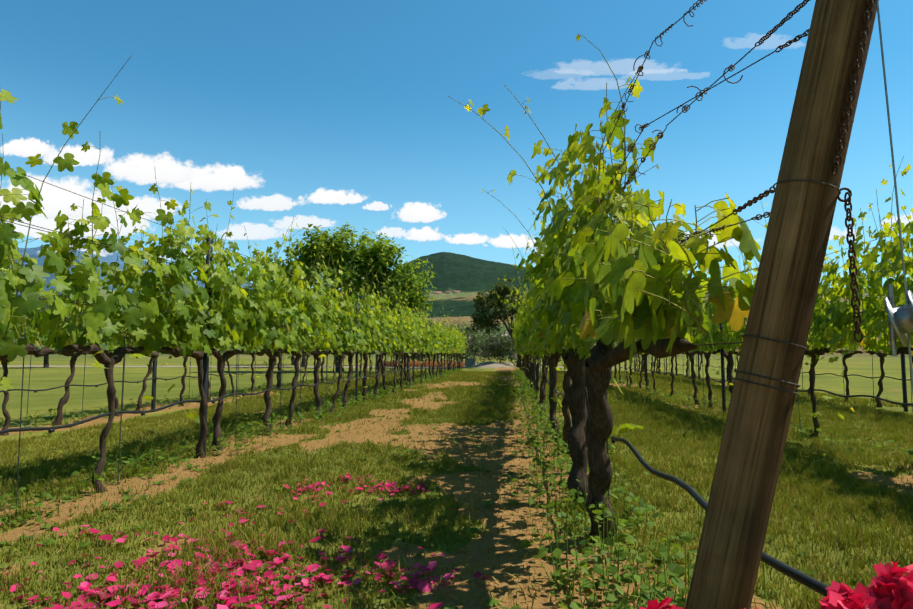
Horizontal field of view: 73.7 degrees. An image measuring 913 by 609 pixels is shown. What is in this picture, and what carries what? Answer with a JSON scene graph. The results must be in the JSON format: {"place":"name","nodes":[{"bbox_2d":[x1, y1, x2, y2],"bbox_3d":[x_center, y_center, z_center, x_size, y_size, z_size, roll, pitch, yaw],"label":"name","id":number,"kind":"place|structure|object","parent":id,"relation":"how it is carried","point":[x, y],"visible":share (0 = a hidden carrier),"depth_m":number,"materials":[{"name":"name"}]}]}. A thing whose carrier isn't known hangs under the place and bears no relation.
{"place":"outdoors","nodes":[
{"label":"outdoors","id":0,"kind":"place"},
{"bbox_2d":[10,304,84,367],"bbox_3d":[-25.697,1.952,38.405,4.299,4.328,4.414,0,-5,5],"label":"lawn tree","id":1,"kind":"object","parent":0,"point":[49,307],"depth_m":38.12,"materials":[{"name":"green plant"}]},
{"bbox_2d":[2,243,253,296],"bbox_3d":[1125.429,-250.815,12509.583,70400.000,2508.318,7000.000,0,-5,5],"label":"mountains","id":2,"kind":"structure","parent":0,"point":[35,252],"depth_m":11641.29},
{"bbox_2d":[268,337,294,364],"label":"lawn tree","id":3,"kind":"object","parent":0,"point":[292,359],"depth_m":47.89,"materials":[{"name":"green plant"}]},
{"bbox_2d":[280,308,331,366],"bbox_3d":[-10.105,0.974,40.270,6.819,6.592,6.909,0,-5,5],"label":"lawn tree","id":4,"kind":"object","parent":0,"point":[303,363],"depth_m":39.83,"materials":[{"name":"green plant"}]},
{"bbox_2d":[390,354,445,360],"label":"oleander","id":5,"kind":"object","parent":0,"point":[411,357],"depth_m":45.26,"materials":[{"name":"green plant"}]},
{"bbox_2d":[413,310,438,360],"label":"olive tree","id":6,"kind":"object","parent":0,"point":[428,324],"depth_m":44.13,"materials":[{"name":"green plant"}]},
{"bbox_2d":[0,252,910,354],"bbox_3d":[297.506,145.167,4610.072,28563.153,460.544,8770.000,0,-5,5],"label":"hills","id":7,"kind":"structure","parent":0,"point":[468,277],"depth_m":2007.05,"materials":[{"name":"green plant"}]},
{"bbox_2d":[427,291,459,293],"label":"distant buildings","id":8,"kind":"structure","parent":7,"relation":"on","point":[445,292],"depth_m":1836.23,"materials":[{"name":"beige"}]},
{"bbox_2d":[0,370,912,608],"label":"grass","id":9,"kind":"structure","parent":0,"point":[708,430],"depth_m":3.92,"materials":[{"name":"green plant"}]},
{"bbox_2d":[0,355,912,608],"bbox_3d":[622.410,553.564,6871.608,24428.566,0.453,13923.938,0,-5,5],"label":"ground","id":10,"kind":"structure","parent":0,"point":[57,373],"depth_m":4.27,"materials":[{"name":"green plant"}]},
{"bbox_2d":[0,473,490,608],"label":"fallen petals","id":11,"kind":"object","parent":10,"relation":"on","point":[422,585],"visible":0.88,"depth_m":2.38,"materials":[{"name":"pink plant"}]},
{"bbox_2d":[247,222,437,371],"bbox_3d":[-5.944,-0.370,30.355,10.042,7.757,5.581,0,-5,5],"label":"tall tree","id":12,"kind":"object","parent":10,"relation":"on","point":[360,255],"depth_m":29.72,"materials":[{"name":"green plant"}]},
{"bbox_2d":[381,361,463,366],"bbox_3d":[-2.035,3.601,36.299,5.000,0.460,0.120,0,-5,5],"label":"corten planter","id":13,"kind":"object","parent":10,"relation":"on","point":[411,364],"visible":0.33,"depth_m":36.25,"materials":[{"name":"brown metal"}]},
{"bbox_2d":[374,358,475,368],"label":"stone blocks","id":14,"kind":"structure","parent":10,"relation":"on","point":[469,362],"depth_m":34.61,"materials":[{"name":"grey stone"}]},
{"bbox_2d":[0,34,912,543],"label":"vine","id":15,"kind":"object","parent":10,"relation":"on","point":[646,322],"depth_m":4.19,"materials":[{"name":"green plant"}]},
{"bbox_2d":[0,361,912,596],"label":"drip hoses","id":16,"kind":"object","parent":15,"relation":"attached to","point":[817,586],"visible":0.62,"depth_m":3.52,"materials":[{"name":"black rubber"}]},
{"bbox_2d":[0,34,912,351],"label":"vine shoots","id":17,"kind":"object","parent":15,"relation":"attached to","point":[668,300],"visible":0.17,"depth_m":3.48,"materials":[{"name":"green plant"}]},
{"bbox_2d":[0,367,912,608],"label":"weeds","id":18,"kind":"object","parent":10,"relation":"on","point":[675,572],"visible":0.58,"depth_m":3.31,"materials":[{"name":"green plant"}]},
{"bbox_2d":[15,328,912,516],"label":"vine stakes","id":19,"kind":"object","parent":10,"relation":"on","point":[355,391],"visible":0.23,"depth_m":8.86,"materials":[{"name":"brown wood"}]},
{"bbox_2d":[436,313,495,362],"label":"tree","id":20,"kind":"object","parent":10,"relation":"on","point":[474,346],"depth_m":44.47,"materials":[{"name":"green plant"}]},
{"bbox_2d":[469,321,517,364],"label":"bush","id":21,"kind":"object","parent":10,"relation":"on","point":[504,344],"depth_m":44.57,"materials":[{"name":"green plant"}]},
{"bbox_2d":[461,276,526,367],"bbox_3d":[2.844,1.135,35.116,5.209,5.528,2.953,0,-5,5],"label":"holm oak","id":22,"kind":"object","parent":10,"relation":"on","point":[482,321],"depth_m":35.01,"materials":[{"name":"green plant"}]},
{"bbox_2d":[464,361,536,365],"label":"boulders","id":23,"kind":"object","parent":10,"relation":"on","point":[509,363],"visible":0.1,"depth_m":43.00,"materials":[{"name":"grey stone"}]},
{"bbox_2d":[151,238,907,455],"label":"steel posts","id":24,"kind":"object","parent":10,"relation":"on","point":[206,373],"visible":0.15,"depth_m":9.56,"materials":[{"name":"grey metal"}]},
{"bbox_2d":[0,43,902,352],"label":"trellis wires","id":25,"kind":"object","parent":24,"relation":"attached to","point":[392,309],"visible":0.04,"depth_m":4.04,"materials":[{"name":"metal"}]},
{"bbox_2d":[685,0,878,608],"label":"wooden end post","id":26,"kind":"object","parent":10,"relation":"on","point":[743,487],"visible":0.96,"depth_m":1.15,"materials":[{"name":"brown wood"}]},
{"bbox_2d":[643,0,840,394],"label":"post wires","id":27,"kind":"object","parent":26,"relation":"attached to","point":[805,348],"visible":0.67,"depth_m":1.35,"materials":[{"name":"grey metal"}]},
{"bbox_2d":[559,0,742,295],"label":"wire tendrils","id":28,"kind":"object","parent":27,"relation":"attached to","point":[645,126],"visible":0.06,"depth_m":2.04,"materials":[{"name":"plant"}]},
{"bbox_2d":[732,0,875,342],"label":"post chains","id":29,"kind":"object","parent":26,"relation":"attached to","point":[844,123],"visible":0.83,"depth_m":1.16,"materials":[{"name":"black metal"}]},
{"bbox_2d":[876,0,912,392],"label":"wire","id":30,"kind":"object","parent":10,"relation":"on","point":[900,321],"visible":1,"depth_m":1.09,"materials":[{"name":"metal"}]},
{"bbox_2d":[0,66,912,259],"bbox_3d":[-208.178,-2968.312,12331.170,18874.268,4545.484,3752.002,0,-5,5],"label":"cloud","id":31,"kind":"structure","parent":0,"point":[139,169],"depth_m":12288.49,"materials":[{"name":"white"}]},
{"bbox_2d":[0,0,912,288],"label":"sky","id":32,"kind":"structure","parent":0,"point":[305,97],"materials":[{"name":"blue"}]},
{"bbox_2d":[639,560,912,608],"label":"red flowers","id":33,"kind":"object","parent":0,"point":[895,591],"visible":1,"depth_m":0.74,"materials":[{"name":"red plant"}]}
]}

